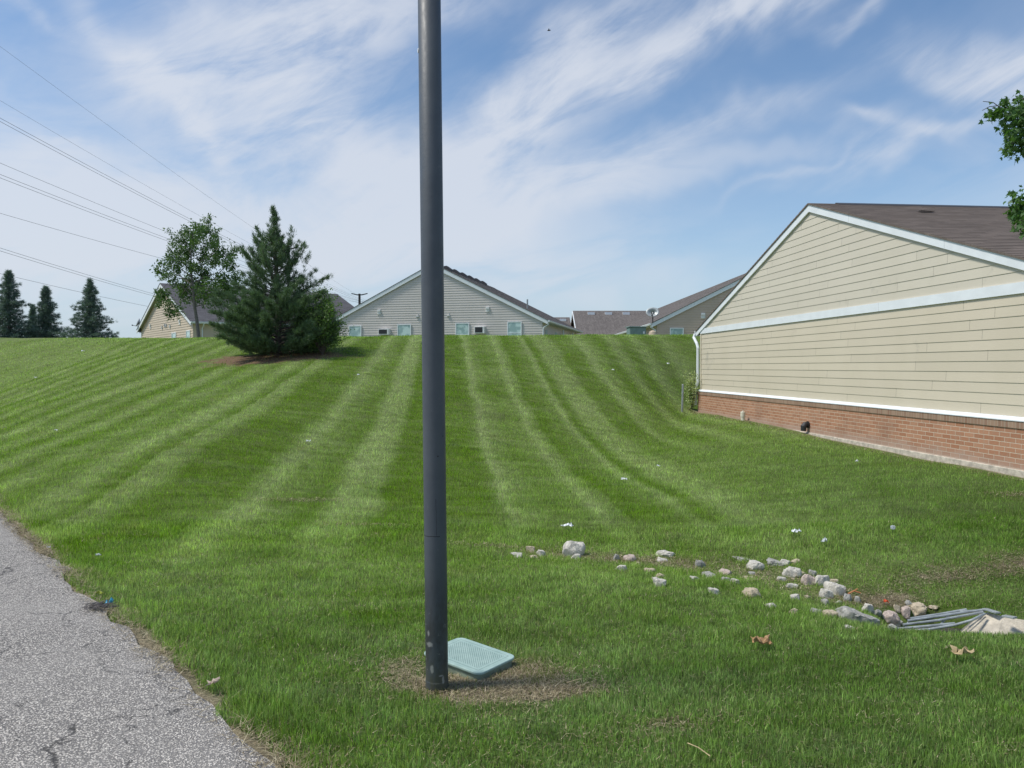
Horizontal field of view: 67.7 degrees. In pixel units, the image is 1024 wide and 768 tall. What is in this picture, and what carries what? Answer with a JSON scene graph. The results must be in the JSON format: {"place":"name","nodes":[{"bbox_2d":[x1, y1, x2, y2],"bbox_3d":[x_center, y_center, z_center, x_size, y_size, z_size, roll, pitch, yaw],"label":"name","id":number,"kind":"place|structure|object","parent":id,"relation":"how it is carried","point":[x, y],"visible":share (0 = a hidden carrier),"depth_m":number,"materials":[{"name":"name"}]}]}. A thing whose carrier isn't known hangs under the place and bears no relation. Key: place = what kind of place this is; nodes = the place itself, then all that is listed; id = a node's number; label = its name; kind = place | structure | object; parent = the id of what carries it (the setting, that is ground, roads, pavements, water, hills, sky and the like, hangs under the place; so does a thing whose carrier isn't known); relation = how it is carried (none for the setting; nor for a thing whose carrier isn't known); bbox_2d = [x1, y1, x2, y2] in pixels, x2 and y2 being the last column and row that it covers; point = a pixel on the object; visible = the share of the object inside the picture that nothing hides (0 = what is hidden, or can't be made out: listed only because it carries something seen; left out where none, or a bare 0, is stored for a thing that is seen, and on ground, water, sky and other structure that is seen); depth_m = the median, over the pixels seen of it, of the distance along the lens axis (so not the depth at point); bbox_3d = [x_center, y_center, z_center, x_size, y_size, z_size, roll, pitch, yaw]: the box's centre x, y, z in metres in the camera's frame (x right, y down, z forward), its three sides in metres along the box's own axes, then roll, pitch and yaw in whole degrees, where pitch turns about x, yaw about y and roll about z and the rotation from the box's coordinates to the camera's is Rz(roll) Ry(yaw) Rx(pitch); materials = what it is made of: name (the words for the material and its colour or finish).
{"place":"outdoors","nodes":[
{"label":"outdoors","id":0,"kind":"place"},
{"bbox_2d":[3,274,143,305],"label":"power line","id":1,"kind":"object","parent":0,"point":[73,290],"visible":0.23,"depth_m":89.91,"materials":[{"name":"metal"}]},
{"bbox_2d":[1,248,152,294],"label":"power line","id":2,"kind":"object","parent":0,"point":[72,270],"visible":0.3,"depth_m":90.66,"materials":[{"name":"metal"}]},
{"bbox_2d":[0,513,275,767],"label":"road","id":3,"kind":"structure","parent":0,"point":[79,688],"depth_m":3.74,"materials":[{"name":"grey asphalt"}]},
{"bbox_2d":[83,599,117,612],"bbox_3d":[-2.727,1.466,5.048,0.218,0.035,0.208,-1,2,-38],"label":"twig pile","id":4,"kind":"object","parent":3,"relation":"on","point":[101,605],"visible":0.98,"depth_m":5.04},
{"bbox_2d":[0,174,351,300],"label":"power line","id":5,"kind":"object","parent":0,"point":[103,214],"visible":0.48,"depth_m":88.18,"materials":[{"name":"metal"}]},
{"bbox_2d":[0,213,352,301],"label":"power line","id":6,"kind":"object","parent":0,"point":[95,240],"visible":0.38,"depth_m":87.47,"materials":[{"name":"metal"}]},
{"bbox_2d":[0,333,1023,767],"bbox_3d":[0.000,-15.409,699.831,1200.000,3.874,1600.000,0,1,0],"label":"ground","id":7,"kind":"structure","parent":0,"point":[570,361],"depth_m":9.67,"materials":[{"name":"green plant"}]},
{"bbox_2d":[0,269,45,337],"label":"spruce tree","id":8,"kind":"object","parent":7,"relation":"on","point":[11,312],"visible":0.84,"depth_m":45.76,"materials":[{"name":"green plant"}]},
{"bbox_2d":[27,303,36,336],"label":"spruce tree","id":9,"kind":"object","parent":7,"relation":"on","point":[32,311],"visible":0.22,"depth_m":55.80,"materials":[{"name":"green plant"}]},
{"bbox_2d":[20,285,66,337],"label":"spruce tree","id":10,"kind":"object","parent":7,"relation":"on","point":[46,320],"visible":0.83,"depth_m":46.73,"materials":[{"name":"green plant"}]},
{"bbox_2d":[52,277,119,337],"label":"spruce tree","id":11,"kind":"object","parent":7,"relation":"on","point":[91,324],"visible":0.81,"depth_m":46.66,"materials":[{"name":"green plant"}]},
{"bbox_2d":[149,213,245,336],"bbox_3d":[-13.437,-4.536,33.050,4.530,5.772,3.225,0,1,0],"label":"deciduous tree","id":12,"kind":"object","parent":7,"relation":"on","point":[201,284],"visible":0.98,"depth_m":32.75,"materials":[{"name":"green plant"}]},
{"bbox_2d":[205,676,219,685],"bbox_3d":[-1.498,1.487,3.817,0.069,0.022,0.073,0,1,-19],"label":"dead leaf","id":13,"kind":"object","parent":7,"relation":"on","point":[214,681],"visible":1,"depth_m":3.81,"materials":[{"name":"beige plant"}]},
{"bbox_2d":[136,283,353,337],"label":"tan house","id":14,"kind":"structure","parent":7,"relation":"on","point":[153,323],"depth_m":49.20,"materials":[{"name":"beige plastic"}]},
{"bbox_2d":[186,330,190,337],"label":"window","id":15,"kind":"structure","parent":14,"relation":"in","point":[188,333],"depth_m":45.83,"materials":[{"name":"clear glass"}]},
{"bbox_2d":[207,203,344,357],"bbox_3d":[-6.865,-2.898,22.173,3.793,4.690,3.865,0,1,-18],"label":"pine tree","id":16,"kind":"object","parent":7,"relation":"on","point":[254,330],"visible":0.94,"depth_m":21.49,"materials":[{"name":"green plant"}]},
{"bbox_2d":[293,284,354,354],"bbox_3d":[-5.426,-1.846,21.741,1.774,2.023,1.481,-1,1,-27],"label":"bush","id":17,"kind":"object","parent":7,"relation":"on","point":[329,316],"visible":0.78,"depth_m":21.64,"materials":[{"name":"green plant"}]},
{"bbox_2d":[351,293,367,304],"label":"utility pole","id":18,"kind":"object","parent":7,"relation":"on","point":[359,298],"visible":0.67,"depth_m":74.75,"materials":[{"name":"brown wood"}]},
{"bbox_2d":[1,47,346,288],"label":"power line","id":19,"kind":"object","parent":18,"relation":"attached to","point":[137,146],"visible":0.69,"depth_m":93.72,"materials":[{"name":"metal"}]},
{"bbox_2d":[0,119,355,298],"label":"power line","id":20,"kind":"object","parent":18,"relation":"attached to","point":[127,186],"visible":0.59,"depth_m":91.86,"materials":[{"name":"metal"}]},
{"bbox_2d":[3,102,357,297],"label":"power line","id":21,"kind":"object","parent":18,"relation":"attached to","point":[128,175],"visible":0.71,"depth_m":91.10,"materials":[{"name":"metal"}]},
{"bbox_2d":[1,163,362,301],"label":"power line","id":22,"kind":"object","parent":18,"relation":"attached to","point":[113,210],"visible":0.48,"depth_m":89.18,"materials":[{"name":"metal"}]},
{"bbox_2d":[417,0,448,692],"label":"metal pole","id":23,"kind":"object","parent":7,"relation":"on","point":[432,308],"visible":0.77,"depth_m":3.83,"materials":[{"name":"metal"}]},
{"bbox_2d":[334,266,582,336],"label":"grey house","id":24,"kind":"structure","parent":7,"relation":"on","point":[474,306],"depth_m":47.98,"materials":[{"name":"grey plastic"}]},
{"bbox_2d":[349,325,361,336],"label":"window","id":25,"kind":"structure","parent":24,"relation":"in","point":[358,328],"depth_m":49.05,"materials":[{"name":"clear glass"}]},
{"bbox_2d":[397,324,410,335],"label":"window","id":26,"kind":"structure","parent":24,"relation":"in","point":[402,329],"depth_m":48.31,"materials":[{"name":"clear glass"}]},
{"bbox_2d":[455,323,468,335],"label":"window","id":27,"kind":"structure","parent":24,"relation":"in","point":[460,328],"depth_m":47.46,"materials":[{"name":"clear glass"}]},
{"bbox_2d":[507,321,521,335],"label":"window","id":28,"kind":"structure","parent":24,"relation":"in","point":[513,327],"depth_m":46.70,"materials":[{"name":"clear glass"}]},
{"bbox_2d":[424,638,513,680],"bbox_3d":[-0.244,1.677,4.242,0.424,0.356,0.330,4,3,38],"label":"valve box","id":29,"kind":"object","parent":7,"relation":"on","point":[471,659],"visible":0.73,"depth_m":4.17,"materials":[{"name":"green plastic"}]},
{"bbox_2d":[0,406,1023,767],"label":"dry grass","id":30,"kind":"structure","parent":7,"relation":"on","point":[528,678],"depth_m":4.16,"materials":[{"name":"plant"}]},
{"bbox_2d":[510,552,521,557],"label":"rock","id":31,"kind":"object","parent":7,"relation":"on","point":[513,553],"visible":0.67,"depth_m":6.87,"materials":[{"name":"grey stone"}]},
{"bbox_2d":[526,546,534,552],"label":"rock","id":32,"kind":"object","parent":7,"relation":"on","point":[531,549],"visible":0.69,"depth_m":7.09,"materials":[{"name":"beige stone"}]},
{"bbox_2d":[536,550,545,556],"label":"rock","id":33,"kind":"object","parent":7,"relation":"on","point":[540,552],"visible":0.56,"depth_m":6.96,"materials":[{"name":"grey stone"}]},
{"bbox_2d":[562,541,585,556],"bbox_3d":[0.576,1.611,7.100,0.224,0.310,0.166,0,1,0],"label":"rock","id":34,"kind":"object","parent":7,"relation":"on","point":[571,548],"visible":0.67,"depth_m":7.04,"materials":[{"name":"grey stone"}]},
{"bbox_2d":[571,553,580,559],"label":"rock","id":35,"kind":"object","parent":7,"relation":"on","point":[576,555],"visible":0.48,"depth_m":6.92,"materials":[{"name":"grey stone"}]},
{"bbox_2d":[554,311,645,334],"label":"brown roofed house","id":36,"kind":"structure","parent":7,"relation":"on","point":[597,322],"depth_m":82.64,"materials":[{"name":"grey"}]},
{"bbox_2d":[613,554,619,559],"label":"rock","id":37,"kind":"object","parent":7,"relation":"on","point":[616,557],"visible":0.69,"depth_m":6.97,"materials":[{"name":"grey stone"}]},
{"bbox_2d":[615,565,626,571],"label":"rock","id":38,"kind":"object","parent":7,"relation":"on","point":[620,567],"visible":0.56,"depth_m":6.46,"materials":[{"name":"grey stone"}]},
{"bbox_2d":[623,554,635,561],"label":"rock","id":39,"kind":"object","parent":7,"relation":"on","point":[631,557],"visible":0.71,"depth_m":6.97,"materials":[{"name":"stone"}]},
{"bbox_2d":[625,326,646,334],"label":"utility cabinet","id":40,"kind":"object","parent":7,"relation":"on","point":[635,330],"visible":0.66,"depth_m":43.61,"materials":[{"name":"green metal"}]},
{"bbox_2d":[649,330,656,334],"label":"vent cover","id":41,"kind":"object","parent":7,"relation":"on","point":[653,332],"visible":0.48,"depth_m":42.77,"materials":[{"name":"beige plastic"}]},
{"bbox_2d":[652,577,665,586],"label":"rock","id":42,"kind":"object","parent":7,"relation":"on","point":[656,580],"visible":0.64,"depth_m":5.80,"materials":[{"name":"grey stone"}]},
{"bbox_2d":[656,557,667,561],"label":"rock","id":43,"kind":"object","parent":7,"relation":"on","point":[660,559],"visible":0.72,"depth_m":7.01,"materials":[{"name":"grey stone"}]},
{"bbox_2d":[657,550,673,556],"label":"rock","id":44,"kind":"object","parent":7,"relation":"on","point":[664,553],"visible":0.79,"depth_m":7.18,"materials":[{"name":"grey stone"}]},
{"bbox_2d":[607,273,745,334],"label":"brown house","id":45,"kind":"structure","parent":7,"relation":"on","point":[690,314],"depth_m":45.91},
{"bbox_2d":[646,307,658,321],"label":"satellite dish","id":46,"kind":"object","parent":45,"relation":"attached to","point":[652,312],"visible":1,"depth_m":45.92,"materials":[{"name":"metal"}]},
{"bbox_2d":[670,328,683,334],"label":"window","id":47,"kind":"structure","parent":45,"relation":"in","point":[674,331],"depth_m":45.87,"materials":[{"name":"clear glass"}]},
{"bbox_2d":[681,384,683,412],"bbox_3d":[4.929,0.460,22.056,0.067,0.915,0.066,1,1,0],"label":"marker post","id":48,"kind":"object","parent":7,"relation":"on","point":[682,398],"visible":0.83,"depth_m":22.03,"materials":[{"name":"metal"}]},
{"bbox_2d":[683,369,699,408],"bbox_3d":[5.490,0.094,23.156,0.602,1.342,0.764,1,2,39],"label":"shrub","id":49,"kind":"object","parent":7,"relation":"on","point":[691,390],"visible":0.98,"depth_m":23.10,"materials":[{"name":"green plant"}]},
{"bbox_2d":[695,560,705,567],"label":"rock","id":50,"kind":"object","parent":7,"relation":"on","point":[700,563],"visible":0.62,"depth_m":6.89,"materials":[{"name":"grey stone"}]},
{"bbox_2d":[702,571,715,577],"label":"rock","id":51,"kind":"object","parent":7,"relation":"on","point":[707,573],"visible":0.37,"depth_m":6.42,"materials":[{"name":"grey stone"}]},
{"bbox_2d":[708,587,719,594],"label":"rock","id":52,"kind":"object","parent":7,"relation":"on","point":[714,590],"visible":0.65,"depth_m":5.68,"materials":[{"name":"grey stone"}]},
{"bbox_2d":[719,568,731,575],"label":"rock","id":53,"kind":"object","parent":7,"relation":"on","point":[727,571],"visible":0.59,"depth_m":6.66,"materials":[{"name":"stone"}]},
{"bbox_2d":[732,556,750,560],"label":"rock","id":54,"kind":"object","parent":7,"relation":"on","point":[738,558],"visible":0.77,"depth_m":7.18,"materials":[{"name":"grey stone"}]},
{"bbox_2d":[740,411,745,420],"bbox_3d":[5.837,0.850,19.275,0.124,0.350,0.124,0,1,0],"label":"cleanout pipe","id":55,"kind":"object","parent":7,"relation":"on","point":[742,414],"visible":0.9,"depth_m":19.23,"materials":[{"name":"beige plastic"}]},
{"bbox_2d":[741,587,760,597],"bbox_3d":[1.823,1.618,5.802,0.160,0.140,0.115,0,1,0],"label":"rock","id":56,"kind":"object","parent":7,"relation":"on","point":[753,591],"visible":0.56,"depth_m":5.77,"materials":[{"name":"beige stone"}]},
{"bbox_2d":[746,560,764,569],"bbox_3d":[2.229,1.695,6.994,0.183,0.144,0.131,0,1,0],"label":"rock","id":57,"kind":"object","parent":7,"relation":"on","point":[754,565],"visible":0.69,"depth_m":6.94,"materials":[{"name":"grey stone"}]},
{"bbox_2d":[750,634,772,643],"bbox_3d":[1.465,1.496,4.478,0.117,0.052,0.072,0,1,1],"label":"dead leaf","id":58,"kind":"object","parent":7,"relation":"on","point":[764,640],"visible":1,"depth_m":4.46,"materials":[{"name":"brown plant"}]},
{"bbox_2d":[766,557,784,565],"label":"rock","id":59,"kind":"object","parent":7,"relation":"on","point":[771,560],"visible":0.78,"depth_m":7.05,"materials":[{"name":"grey stone"}]},
{"bbox_2d":[780,559,791,564],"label":"rock","id":60,"kind":"object","parent":7,"relation":"on","point":[784,561],"visible":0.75,"depth_m":7.05,"materials":[{"name":"grey stone"}]},
{"bbox_2d":[785,583,797,587],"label":"rock","id":61,"kind":"object","parent":7,"relation":"on","point":[791,585],"visible":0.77,"depth_m":6.51,"materials":[{"name":"grey stone"}]},
{"bbox_2d":[782,566,801,577],"bbox_3d":[2.495,1.715,6.811,0.166,0.164,0.111,0,1,0],"label":"rock","id":62,"kind":"object","parent":7,"relation":"on","point":[792,572],"visible":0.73,"depth_m":6.78,"materials":[{"name":"grey stone"}]},
{"bbox_2d":[790,594,799,599],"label":"rock","id":63,"kind":"object","parent":7,"relation":"on","point":[794,596],"visible":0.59,"depth_m":6.04,"materials":[{"name":"grey stone"}]},
{"bbox_2d":[801,574,814,584],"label":"rock","id":64,"kind":"object","parent":7,"relation":"on","point":[806,579],"visible":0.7,"depth_m":6.61,"materials":[{"name":"stone"}]},
{"bbox_2d":[809,569,816,575],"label":"rock","id":65,"kind":"object","parent":7,"relation":"on","point":[811,572],"visible":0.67,"depth_m":6.80,"materials":[{"name":"grey stone"}]},
{"bbox_2d":[814,575,829,585],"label":"rock","id":66,"kind":"object","parent":7,"relation":"on","point":[820,579],"visible":0.6,"depth_m":6.60,"materials":[{"name":"grey stone"}]},
{"bbox_2d":[819,588,833,598],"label":"rock","id":67,"kind":"object","parent":7,"relation":"on","point":[825,593],"visible":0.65,"depth_m":6.30,"materials":[{"name":"grey stone"}]},
{"bbox_2d":[822,609,837,618],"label":"rock","id":68,"kind":"object","parent":7,"relation":"on","point":[827,611],"visible":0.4,"depth_m":5.53,"materials":[{"name":"beige stone"}]},
{"bbox_2d":[823,581,845,595],"bbox_3d":[2.731,1.757,6.449,0.176,0.173,0.163,0,1,0],"label":"rock","id":69,"kind":"object","parent":7,"relation":"on","point":[837,589],"visible":0.61,"depth_m":6.39,"materials":[{"name":"grey stone"}]},
{"bbox_2d":[843,593,851,601],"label":"rock","id":70,"kind":"object","parent":7,"relation":"on","point":[847,597],"visible":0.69,"depth_m":6.27,"materials":[{"name":"grey stone"}]},
{"bbox_2d":[854,596,860,602],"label":"rock","id":71,"kind":"object","parent":7,"relation":"on","point":[857,598],"visible":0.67,"depth_m":6.25,"materials":[{"name":"grey stone"}]},
{"bbox_2d":[692,203,1023,477],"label":"beige building","id":72,"kind":"structure","parent":7,"relation":"on","point":[897,328],"depth_m":13.74,"materials":[{"name":"beige plastic"}]},
{"bbox_2d":[801,421,809,430],"bbox_3d":[6.193,0.892,16.145,0.159,0.211,0.150,0,1,-5],"label":"drain elbow","id":73,"kind":"object","parent":72,"relation":"attached to","point":[805,425],"visible":1,"depth_m":16.10,"materials":[{"name":"black plastic"}]},
{"bbox_2d":[836,607,879,625],"bbox_3d":[2.504,1.709,5.534,0.302,0.194,0.196,0,1,0],"label":"rock","id":74,"kind":"object","parent":7,"relation":"on","point":[852,614],"visible":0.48,"depth_m":5.46,"materials":[{"name":"grey stone"}]},
{"bbox_2d":[862,603,873,612],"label":"rock","id":75,"kind":"object","parent":7,"relation":"on","point":[869,607],"visible":0.67,"depth_m":6.06,"materials":[{"name":"grey stone"}]},
{"bbox_2d":[873,609,881,616],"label":"rock","id":76,"kind":"object","parent":7,"relation":"on","point":[878,612],"visible":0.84,"depth_m":6.06,"materials":[{"name":"grey stone"}]},
{"bbox_2d":[882,610,899,625],"bbox_3d":[3.030,1.883,6.105,0.164,0.127,0.102,0,1,0],"label":"rock","id":77,"kind":"object","parent":7,"relation":"on","point":[890,617],"visible":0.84,"depth_m":6.07,"materials":[{"name":"grey stone"}]},
{"bbox_2d":[888,624,898,631],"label":"rock","id":78,"kind":"object","parent":7,"relation":"on","point":[893,626],"visible":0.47,"depth_m":4.87,"materials":[{"name":"grey stone"}]},
{"bbox_2d":[893,604,900,612],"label":"rock","id":79,"kind":"object","parent":7,"relation":"on","point":[897,608],"visible":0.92,"depth_m":6.14,"materials":[{"name":"grey stone"}]},
{"bbox_2d":[896,620,902,626],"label":"rock","id":80,"kind":"object","parent":7,"relation":"on","point":[900,623],"visible":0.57,"depth_m":6.07,"materials":[{"name":"grey stone"}]},
{"bbox_2d":[901,606,910,618],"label":"rock","id":81,"kind":"object","parent":7,"relation":"on","point":[905,611],"visible":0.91,"depth_m":6.13,"materials":[{"name":"grey stone"}]},
{"bbox_2d":[905,600,911,605],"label":"rock","id":82,"kind":"object","parent":7,"relation":"on","point":[907,602],"visible":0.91,"depth_m":6.22,"materials":[{"name":"grey stone"}]},
{"bbox_2d":[909,602,926,616],"bbox_3d":[3.286,1.855,6.196,0.158,0.158,0.143,1,2,34],"label":"rock","id":83,"kind":"object","parent":7,"relation":"on","point":[918,609],"visible":0.62,"depth_m":6.14,"materials":[{"name":"beige stone"}]},
{"bbox_2d":[927,605,938,609],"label":"rock","id":84,"kind":"object","parent":7,"relation":"on","point":[934,607],"visible":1,"depth_m":6.17,"materials":[{"name":"beige stone"}]},
{"bbox_2d":[899,608,1023,634],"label":"storm drain","id":85,"kind":"object","parent":7,"relation":"on","point":[988,621],"visible":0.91,"depth_m":5.86,"materials":[{"name":"metal"}]},
{"bbox_2d":[950,645,974,654],"bbox_3d":[2.530,1.497,4.287,0.122,0.056,0.072,0,1,5],"label":"dead leaf","id":86,"kind":"object","parent":7,"relation":"on","point":[955,650],"visible":1,"depth_m":4.28,"materials":[{"name":"beige plant"}]},
{"bbox_2d":[978,90,1023,239],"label":"maple tree","id":87,"kind":"object","parent":7,"relation":"on","point":[1012,138],"visible":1,"depth_m":7.55,"materials":[{"name":"green plant"}]},
{"bbox_2d":[0,0,1023,337],"label":"sky","id":88,"kind":"structure","parent":0,"point":[621,155],"materials":[{"name":"blue"}]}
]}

